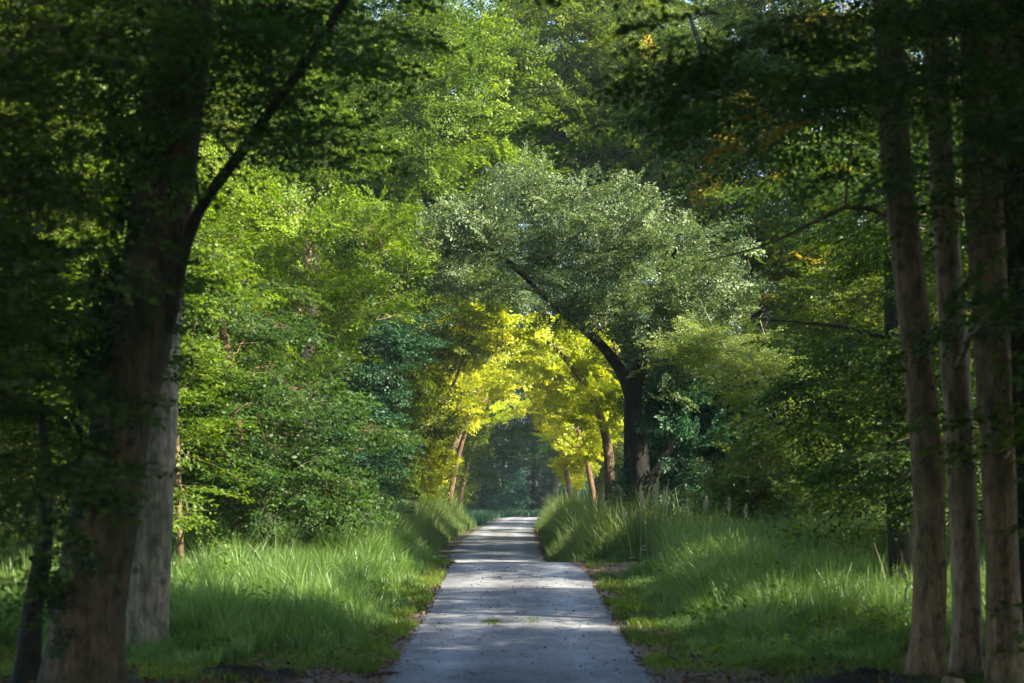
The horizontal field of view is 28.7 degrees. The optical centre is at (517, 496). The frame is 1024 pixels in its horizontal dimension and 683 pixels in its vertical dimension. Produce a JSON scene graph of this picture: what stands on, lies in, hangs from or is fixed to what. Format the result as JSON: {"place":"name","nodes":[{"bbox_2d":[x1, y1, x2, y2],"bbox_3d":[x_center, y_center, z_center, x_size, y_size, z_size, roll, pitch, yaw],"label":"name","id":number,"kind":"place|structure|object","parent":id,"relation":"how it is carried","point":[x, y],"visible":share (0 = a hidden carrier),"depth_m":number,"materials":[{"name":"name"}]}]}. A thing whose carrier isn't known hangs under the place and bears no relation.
{"place":"outdoors","nodes":[
{"label":"outdoors","id":0,"kind":"place"},
{"bbox_2d":[0,487,441,667],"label":"meadow grass","id":1,"kind":"structure","parent":0,"point":[355,596],"depth_m":28.54,"materials":[{"name":"green plant"}]},
{"bbox_2d":[0,494,1021,682],"bbox_3d":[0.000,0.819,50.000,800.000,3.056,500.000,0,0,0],"label":"ground","id":2,"kind":"structure","parent":0,"point":[444,551],"depth_m":23.32,"materials":[{"name":"green plant"}]},
{"bbox_2d":[0,0,146,520],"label":"forest tree","id":3,"kind":"object","parent":2,"relation":"on","point":[64,231],"visible":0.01,"depth_m":46.16,"materials":[{"name":"green plant"}]},
{"bbox_2d":[0,346,179,521],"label":"forest tree","id":4,"kind":"object","parent":2,"relation":"on","point":[54,501],"depth_m":64.06,"materials":[{"name":"green plant"}]},
{"bbox_2d":[0,15,226,682],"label":"beech tree","id":5,"kind":"object","parent":2,"relation":"on","point":[27,662],"visible":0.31,"depth_m":19.80,"materials":[{"name":"green plant"}]},
{"bbox_2d":[0,0,227,568],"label":"forest tree","id":6,"kind":"object","parent":2,"relation":"on","point":[69,220],"visible":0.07,"depth_m":35.18,"materials":[{"name":"green plant"}]},
{"bbox_2d":[0,0,266,631],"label":"young beech","id":7,"kind":"object","parent":2,"relation":"on","point":[57,200],"visible":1,"depth_m":12.98,"materials":[{"name":"green plant"}]},
{"bbox_2d":[2,1,268,522],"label":"forest tree","id":8,"kind":"object","parent":2,"relation":"on","point":[199,186],"depth_m":59.65,"materials":[{"name":"green plant"}]},
{"bbox_2d":[19,5,253,460],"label":"forest tree","id":9,"kind":"object","parent":2,"relation":"on","point":[132,95],"depth_m":77.18,"materials":[{"name":"green plant"}]},
{"bbox_2d":[1,79,287,568],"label":"broadleaf tree","id":10,"kind":"object","parent":2,"relation":"on","point":[201,354],"visible":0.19,"depth_m":33.47,"materials":[{"name":"green plant"}]},
{"bbox_2d":[0,49,331,524],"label":"forest tree","id":11,"kind":"object","parent":2,"relation":"on","point":[228,144],"visible":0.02,"depth_m":49.40,"materials":[{"name":"green plant"}]},
{"bbox_2d":[0,0,344,657],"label":"beech tree","id":12,"kind":"object","parent":2,"relation":"on","point":[147,613],"visible":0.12,"depth_m":23.79,"materials":[{"name":"brown plant"}]},
{"bbox_2d":[73,30,375,519],"bbox_3d":[-9.558,-5.075,62.014,11.083,19.300,11.896,0,0,-33],"label":"forest tree","id":13,"kind":"object","parent":2,"relation":"on","point":[317,325],"depth_m":61.55,"materials":[{"name":"green plant"}]},
{"bbox_2d":[191,663,290,682],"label":"soil mound","id":14,"kind":"object","parent":2,"relation":"on","point":[243,669],"visible":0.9,"depth_m":20.41,"materials":[{"name":"brown soil"}]},
{"bbox_2d":[0,0,551,682],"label":"beech tree","id":15,"kind":"object","parent":2,"relation":"on","point":[86,640],"visible":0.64,"depth_m":18.17,"materials":[{"name":"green plant"}]},
{"bbox_2d":[144,0,426,513],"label":"forest tree","id":16,"kind":"object","parent":2,"relation":"on","point":[413,410],"visible":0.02,"depth_m":75.59,"materials":[{"name":"green plant"}]},
{"bbox_2d":[275,667,311,678],"bbox_3d":[-2.420,1.856,20.799,0.621,0.181,0.536,0,0,0],"label":"soil mound","id":17,"kind":"object","parent":2,"relation":"on","point":[287,672],"visible":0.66,"depth_m":20.70,"materials":[{"name":"brown soil"}]},
{"bbox_2d":[173,270,428,550],"bbox_3d":[-4.728,-1.538,37.414,6.206,5.970,5.403,0,0,-25],"label":"broadleaf tree","id":18,"kind":"object","parent":2,"relation":"on","point":[255,460],"visible":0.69,"depth_m":36.65,"materials":[{"name":"green plant"}]},
{"bbox_2d":[191,136,442,523],"bbox_3d":[-5.043,-3.083,44.490,6.598,9.719,6.868,0,0,0],"label":"broadleaf tree","id":19,"kind":"object","parent":2,"relation":"on","point":[366,217],"visible":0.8,"depth_m":43.36,"materials":[{"name":"green plant"}]},
{"bbox_2d":[235,649,401,682],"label":"bare earth","id":20,"kind":"structure","parent":2,"relation":"on","point":[344,677],"depth_m":20.75,"materials":[{"name":"brown soil"}]},
{"bbox_2d":[361,671,397,677],"bbox_3d":[-1.434,1.839,20.757,0.463,0.058,0.055,0,0,-42],"label":"fallen branch","id":21,"kind":"object","parent":20,"relation":"on","point":[378,673],"visible":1,"depth_m":20.73,"materials":[{"name":"brown wood"}]},
{"bbox_2d":[138,0,502,488],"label":"broadleaf tree","id":22,"kind":"object","parent":2,"relation":"on","point":[421,163],"visible":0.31,"depth_m":57.73,"materials":[{"name":"green plant"}]},
{"bbox_2d":[216,0,425,459],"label":"forest tree","id":23,"kind":"object","parent":2,"relation":"on","point":[346,265],"depth_m":90.82,"materials":[{"name":"green plant"}]},
{"bbox_2d":[204,149,453,508],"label":"forest tree","id":24,"kind":"object","parent":2,"relation":"on","point":[413,486],"visible":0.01,"depth_m":83.63,"materials":[{"name":"green plant"}]},
{"bbox_2d":[278,279,455,519],"bbox_3d":[-4.793,-2.296,59.808,5.175,8.964,10.420,0,0,9],"label":"tree","id":25,"kind":"object","parent":2,"relation":"on","point":[403,351],"visible":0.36,"depth_m":60.10,"materials":[{"name":"teal plant"}]},
{"bbox_2d":[282,3,543,504],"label":"forest tree","id":26,"kind":"object","parent":2,"relation":"on","point":[440,427],"visible":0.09,"depth_m":84.45,"materials":[{"name":"green plant"}]},
{"bbox_2d":[341,13,496,326],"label":"forest tree","id":27,"kind":"object","parent":2,"relation":"on","point":[460,275],"depth_m":96.78,"materials":[{"name":"green plant"}]},
{"bbox_2d":[402,272,463,328],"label":"forest tree","id":28,"kind":"object","parent":2,"relation":"on","point":[426,299],"depth_m":118.38,"materials":[{"name":"green plant"}]},
{"bbox_2d":[394,290,477,505],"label":"forest tree","id":29,"kind":"object","parent":2,"relation":"on","point":[447,447],"visible":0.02,"depth_m":104.72,"materials":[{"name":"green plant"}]},
{"bbox_2d":[192,507,697,526],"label":"clearing grass","id":30,"kind":"structure","parent":2,"relation":"on","point":[480,516],"depth_m":177.52,"materials":[{"name":"teal plant"}]},
{"bbox_2d":[323,0,572,475],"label":"broadleaf tree","id":31,"kind":"object","parent":2,"relation":"on","point":[489,130],"visible":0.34,"depth_m":68.24,"materials":[{"name":"green plant"}]},
{"bbox_2d":[398,112,507,503],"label":"forest tree","id":32,"kind":"object","parent":2,"relation":"on","point":[485,429],"visible":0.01,"depth_m":128.08,"materials":[{"name":"green plant"}]},
{"bbox_2d":[398,313,517,503],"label":"yellow tree","id":33,"kind":"object","parent":2,"relation":"on","point":[441,376],"visible":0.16,"depth_m":91.64,"materials":[{"name":"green plant"}]},
{"bbox_2d":[440,368,480,507],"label":"forest tree","id":34,"kind":"object","parent":2,"relation":"on","point":[467,496],"depth_m":134.59,"materials":[{"name":"green plant"}]},
{"bbox_2d":[424,354,523,506],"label":"yellow tree","id":35,"kind":"object","parent":2,"relation":"on","point":[499,382],"visible":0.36,"depth_m":111.12,"materials":[{"name":"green plant"}]},
{"bbox_2d":[457,442,500,509],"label":"spruce tree","id":36,"kind":"object","parent":2,"relation":"on","point":[469,505],"visible":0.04,"depth_m":204.25,"materials":[{"name":"green plant"}]},
{"bbox_2d":[447,400,513,507],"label":"yellow tree","id":37,"kind":"object","parent":2,"relation":"on","point":[496,408],"visible":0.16,"depth_m":133.93,"materials":[{"name":"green plant"}]},
{"bbox_2d":[0,629,984,682],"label":"leaf litter","id":38,"kind":"object","parent":2,"relation":"on","point":[727,677],"visible":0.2,"depth_m":21.23,"materials":[{"name":"plant"}]},
{"bbox_2d":[0,531,984,654],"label":"broadleaf weeds","id":39,"kind":"object","parent":2,"relation":"on","point":[818,628],"visible":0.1,"depth_m":25.10,"materials":[{"name":"green plant"}]},
{"bbox_2d":[453,222,534,465],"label":"forest tree","id":40,"kind":"object","parent":2,"relation":"on","point":[510,314],"depth_m":176.90,"materials":[{"name":"green plant"}]},
{"bbox_2d":[253,458,738,561],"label":"tall verge grass","id":41,"kind":"structure","parent":2,"relation":"on","point":[570,530],"depth_m":59.69,"materials":[{"name":"green plant"}]},
{"bbox_2d":[463,262,530,486],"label":"forest tree","id":42,"kind":"object","parent":2,"relation":"on","point":[498,448],"visible":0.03,"depth_m":150.99,"materials":[{"name":"green plant"}]},
{"bbox_2d":[471,388,535,511],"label":"spruce tree","id":43,"kind":"object","parent":2,"relation":"on","point":[502,496],"visible":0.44,"depth_m":200.89,"materials":[{"name":"green plant"}]},
{"bbox_2d":[421,56,587,460],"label":"forest tree","id":44,"kind":"object","parent":2,"relation":"on","point":[546,275],"visible":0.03,"depth_m":143.62,"materials":[{"name":"green plant"}]},
{"bbox_2d":[505,309,559,510],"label":"spruce tree","id":45,"kind":"object","parent":2,"relation":"on","point":[532,477],"visible":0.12,"depth_m":206.43,"materials":[{"name":"green plant"}]},
{"bbox_2d":[502,389,594,499],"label":"yellow tree","id":46,"kind":"object","parent":2,"relation":"on","point":[566,477],"visible":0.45,"depth_m":131.39,"materials":[{"name":"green plant"}]},
{"bbox_2d":[456,287,650,517],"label":"yellow tree","id":47,"kind":"object","parent":2,"relation":"on","point":[583,366],"visible":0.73,"depth_m":86.89,"materials":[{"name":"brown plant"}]},
{"bbox_2d":[480,221,641,502],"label":"forest tree","id":48,"kind":"object","parent":2,"relation":"on","point":[550,474],"visible":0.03,"depth_m":194.95,"materials":[{"name":"green plant"}]},
{"bbox_2d":[499,326,623,506],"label":"yellow tree","id":49,"kind":"object","parent":2,"relation":"on","point":[582,462],"visible":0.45,"depth_m":104.53,"materials":[{"name":"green plant"}]},
{"bbox_2d":[532,396,593,510],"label":"spruce tree","id":50,"kind":"object","parent":2,"relation":"on","point":[545,470],"visible":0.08,"depth_m":202.37,"materials":[{"name":"green plant"}]},
{"bbox_2d":[366,140,771,526],"bbox_3d":[1.154,-3.514,48.202,10.122,11.049,7.724,0,0,0],"label":"willow tree","id":51,"kind":"object","parent":2,"relation":"on","point":[645,234],"visible":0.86,"depth_m":47.66,"materials":[{"name":"green plant"}]},
{"bbox_2d":[397,0,749,503],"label":"broadleaf tree","id":52,"kind":"object","parent":2,"relation":"on","point":[626,446],"visible":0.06,"depth_m":81.93,"materials":[{"name":"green plant"}]},
{"bbox_2d":[429,0,732,514],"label":"broadleaf tree","id":53,"kind":"object","parent":2,"relation":"on","point":[573,76],"visible":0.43,"depth_m":70.96,"materials":[{"name":"green plant"}]},
{"bbox_2d":[531,226,662,506],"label":"forest tree","id":54,"kind":"object","parent":2,"relation":"on","point":[543,459],"visible":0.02,"depth_m":175.76,"materials":[{"name":"green plant"}]},
{"bbox_2d":[569,562,641,577],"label":"bare earth","id":55,"kind":"structure","parent":2,"relation":"on","point":[580,565],"depth_m":39.75,"materials":[{"name":"brown soil"}]},
{"bbox_2d":[497,21,718,509],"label":"forest tree","id":56,"kind":"object","parent":2,"relation":"on","point":[525,429],"visible":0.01,"depth_m":149.23,"materials":[{"name":"green plant"}]},
{"bbox_2d":[567,301,664,511],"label":"forest tree","id":57,"kind":"object","parent":2,"relation":"on","point":[602,473],"visible":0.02,"depth_m":132.96,"materials":[{"name":"brown plant"}]},
{"bbox_2d":[653,478,659,555],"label":"plume grass","id":58,"kind":"object","parent":2,"relation":"on","point":[657,488],"depth_m":43.29,"materials":[{"name":"beige plant"}]},
{"bbox_2d":[661,489,665,532],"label":"plume grass","id":59,"kind":"object","parent":2,"relation":"on","point":[663,500],"depth_m":42.71,"materials":[{"name":"green plant"}]},
{"bbox_2d":[665,488,668,524],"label":"plume grass","id":60,"kind":"object","parent":2,"relation":"on","point":[667,501],"depth_m":43.87,"materials":[{"name":"beige plant"}]},
{"bbox_2d":[603,338,788,523],"bbox_3d":[5.150,-1.336,53.230,5.590,6.982,11.437,0,0,0],"label":"hazel bush","id":61,"kind":"object","parent":2,"relation":"on","point":[701,429],"visible":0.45,"depth_m":53.09,"materials":[{"name":"teal plant"}]},
{"bbox_2d":[637,643,777,682],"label":"bare earth","id":62,"kind":"structure","parent":2,"relation":"on","point":[682,673],"depth_m":21.03,"materials":[{"name":"brown soil"}]},
{"bbox_2d":[689,651,702,668],"bbox_3d":[1.962,1.767,21.626,0.086,0.166,0.451,0,0,-16],"label":"fallen branch","id":63,"kind":"object","parent":62,"relation":"on","point":[693,656],"visible":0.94,"depth_m":21.80,"materials":[{"name":"brown wood"}]},
{"bbox_2d":[633,300,838,462],"bbox_3d":[5.199,-1.404,45.233,4.455,5.985,3.988,0,0,-32],"label":"elder shrub","id":64,"kind":"object","parent":2,"relation":"on","point":[768,362],"visible":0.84,"depth_m":44.90,"materials":[{"name":"green plant"}]},
{"bbox_2d":[627,190,852,524],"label":"forest tree","id":65,"kind":"object","parent":2,"relation":"on","point":[745,317],"visible":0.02,"depth_m":79.44,"materials":[{"name":"green plant"}]},
{"bbox_2d":[504,0,1023,680],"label":"beech tree","id":66,"kind":"object","parent":2,"relation":"on","point":[926,650],"visible":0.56,"depth_m":21.14,"materials":[{"name":"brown plant"}]},
{"bbox_2d":[602,0,960,526],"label":"broadleaf tree","id":67,"kind":"object","parent":2,"relation":"on","point":[776,268],"visible":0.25,"depth_m":61.21,"materials":[{"name":"green plant"}]},
{"bbox_2d":[678,408,886,528],"bbox_3d":[5.960,-0.215,44.156,4.795,3.590,4.111,0,0,0],"label":"hazel bush","id":68,"kind":"object","parent":2,"relation":"on","point":[739,475],"visible":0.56,"depth_m":43.84,"materials":[{"name":"green plant"}]},
{"bbox_2d":[545,0,1023,391],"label":"beech tree","id":69,"kind":"object","parent":2,"relation":"on","point":[878,18],"visible":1,"depth_m":14.37,"materials":[{"name":"green plant"}]},
{"bbox_2d":[635,0,936,490],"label":"forest tree","id":70,"kind":"object","parent":2,"relation":"on","point":[713,5],"visible":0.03,"depth_m":68.54,"materials":[{"name":"green plant"}]},
{"bbox_2d":[602,496,985,665],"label":"meadow grass","id":71,"kind":"structure","parent":2,"relation":"on","point":[681,588],"depth_m":28.43,"materials":[{"name":"green plant"}]},
{"bbox_2d":[693,121,981,585],"bbox_3d":[6.250,-3.629,29.862,5.948,11.042,5.914,0,0,32],"label":"beech tree","id":72,"kind":"object","parent":2,"relation":"on","point":[903,544],"visible":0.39,"depth_m":29.79,"materials":[{"name":"green plant"}]},
{"bbox_2d":[710,102,981,518],"bbox_3d":[9.209,-3.265,51.956,8.312,14.475,8.922,0,0,33],"label":"forest tree","id":73,"kind":"object","parent":2,"relation":"on","point":[869,319],"visible":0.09,"depth_m":50.37,"materials":[{"name":"green plant"}]},
{"bbox_2d":[718,0,983,562],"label":"forest tree","id":74,"kind":"object","parent":2,"relation":"on","point":[931,294],"visible":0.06,"depth_m":36.77,"materials":[{"name":"green plant"}]},
{"bbox_2d":[800,667,940,682],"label":"soil mound","id":75,"kind":"object","parent":2,"relation":"on","point":[857,674],"visible":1,"depth_m":20.15,"materials":[{"name":"brown soil"}]},
{"bbox_2d":[808,101,980,519],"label":"forest tree","id":76,"kind":"object","parent":2,"relation":"on","point":[978,461],"depth_m":71.46,"materials":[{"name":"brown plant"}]},
{"bbox_2d":[814,37,982,541],"bbox_3d":[6.691,-3.690,27.409,5.375,10.921,6.243,0,0,0],"label":"beech tree","id":77,"kind":"object","parent":2,"relation":"on","point":[904,507],"visible":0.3,"depth_m":27.59,"materials":[{"name":"green plant"}]},
{"bbox_2d":[779,0,1023,677],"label":"beech tree","id":78,"kind":"object","parent":2,"relation":"on","point":[966,652],"visible":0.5,"depth_m":21.60,"materials":[{"name":"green plant"}]},
{"bbox_2d":[895,570,912,603],"bbox_3d":[4.265,1.367,22.004,0.281,1.136,0.030,0,0,0],"label":"bent twig","id":79,"kind":"object","parent":2,"relation":"on","point":[906,587],"visible":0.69,"depth_m":22.00,"materials":[{"name":"green plant"}]},
{"bbox_2d":[877,0,1023,682],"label":"beech tree","id":80,"kind":"object","parent":2,"relation":"on","point":[1001,551],"visible":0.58,"depth_m":20.64,"materials":[{"name":"green plant"}]},
{"bbox_2d":[941,675,964,682],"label":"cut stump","id":81,"kind":"object","parent":2,"relation":"on","point":[952,679],"visible":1,"depth_m":20.02,"materials":[{"name":"brown wood"}]},
{"bbox_2d":[897,383,1023,656],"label":"forest tree","id":82,"kind":"object","parent":2,"relation":"on","point":[1005,442],"visible":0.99,"depth_m":19.23,"materials":[{"name":"green plant"}]},
{"bbox_2d":[910,0,1023,627],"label":"beech tree","id":83,"kind":"object","parent":2,"relation":"on","point":[1015,342],"visible":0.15,"depth_m":21.32,"materials":[{"name":"brown plant"}]},
{"bbox_2d":[385,517,660,682],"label":"road","id":84,"kind":"structure","parent":0,"point":[500,545],"depth_m":27.54,"materials":[{"name":"grey asphalt"}]},
{"bbox_2d":[479,618,507,625],"bbox_3d":[-0.345,1.749,28.296,0.403,0.051,1.669,0,0,0],"label":"weed tuft","id":85,"kind":"object","parent":84,"relation":"on","point":[490,621],"visible":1,"depth_m":28.12,"materials":[{"name":"green plant"}]},
{"bbox_2d":[258,560,773,682],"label":"edge litter","id":86,"kind":"object","parent":84,"relation":"on","point":[623,635],"visible":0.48,"depth_m":25.90,"materials":[{"name":"brown plant"}]},
{"bbox_2d":[357,566,684,682],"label":"fallen leaves","id":87,"kind":"object","parent":84,"relation":"on","point":[516,624],"depth_m":25.81,"materials":[{"name":"brown plant"}]},
{"bbox_2d":[520,617,542,621],"bbox_3d":[0.207,1.750,28.650,0.349,0.047,1.385,0,0,0],"label":"weed tuft","id":88,"kind":"object","parent":84,"relation":"on","point":[538,619],"visible":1,"depth_m":28.60,"materials":[{"name":"green plant"}]},
{"bbox_2d":[145,0,922,492],"label":"sky","id":89,"kind":"structure","parent":0,"point":[360,0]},
{"bbox_2d":[622,507,631,560],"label":"plume grass","id":90,"kind":"object","parent":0,"point":[624,515],"depth_m":42.51,"materials":[{"name":"plant"}]},
{"bbox_2d":[639,483,642,557],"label":"plume grass","id":91,"kind":"object","parent":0,"point":[641,492],"depth_m":42.92,"materials":[{"name":"plant"}]},
{"bbox_2d":[641,493,647,557],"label":"plume grass","id":92,"kind":"object","parent":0,"point":[643,503],"depth_m":43.30,"materials":[{"name":"beige plant"}]},
{"bbox_2d":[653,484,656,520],"bbox_3d":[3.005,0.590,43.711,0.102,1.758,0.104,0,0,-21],"label":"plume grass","id":93,"kind":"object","parent":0,"point":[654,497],"depth_m":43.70,"materials":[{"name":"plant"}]},
{"bbox_2d":[685,499,689,524],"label":"plume grass","id":94,"kind":"object","parent":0,"point":[686,509],"depth_m":42.38,"materials":[{"name":"plant"}]},
{"bbox_2d":[702,496,706,518],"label":"plume grass","id":95,"kind":"object","parent":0,"point":[704,507],"depth_m":43.26,"materials":[{"name":"plant"}]},
{"bbox_2d":[727,496,730,516],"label":"plume grass","id":96,"kind":"object","parent":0,"point":[728,506],"depth_m":43.48,"materials":[{"name":"beige plant"}]},
{"bbox_2d":[743,504,747,524],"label":"plume grass","id":97,"kind":"object","parent":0,"point":[744,510],"depth_m":42.95,"materials":[{"name":"beige plant"}]}
]}

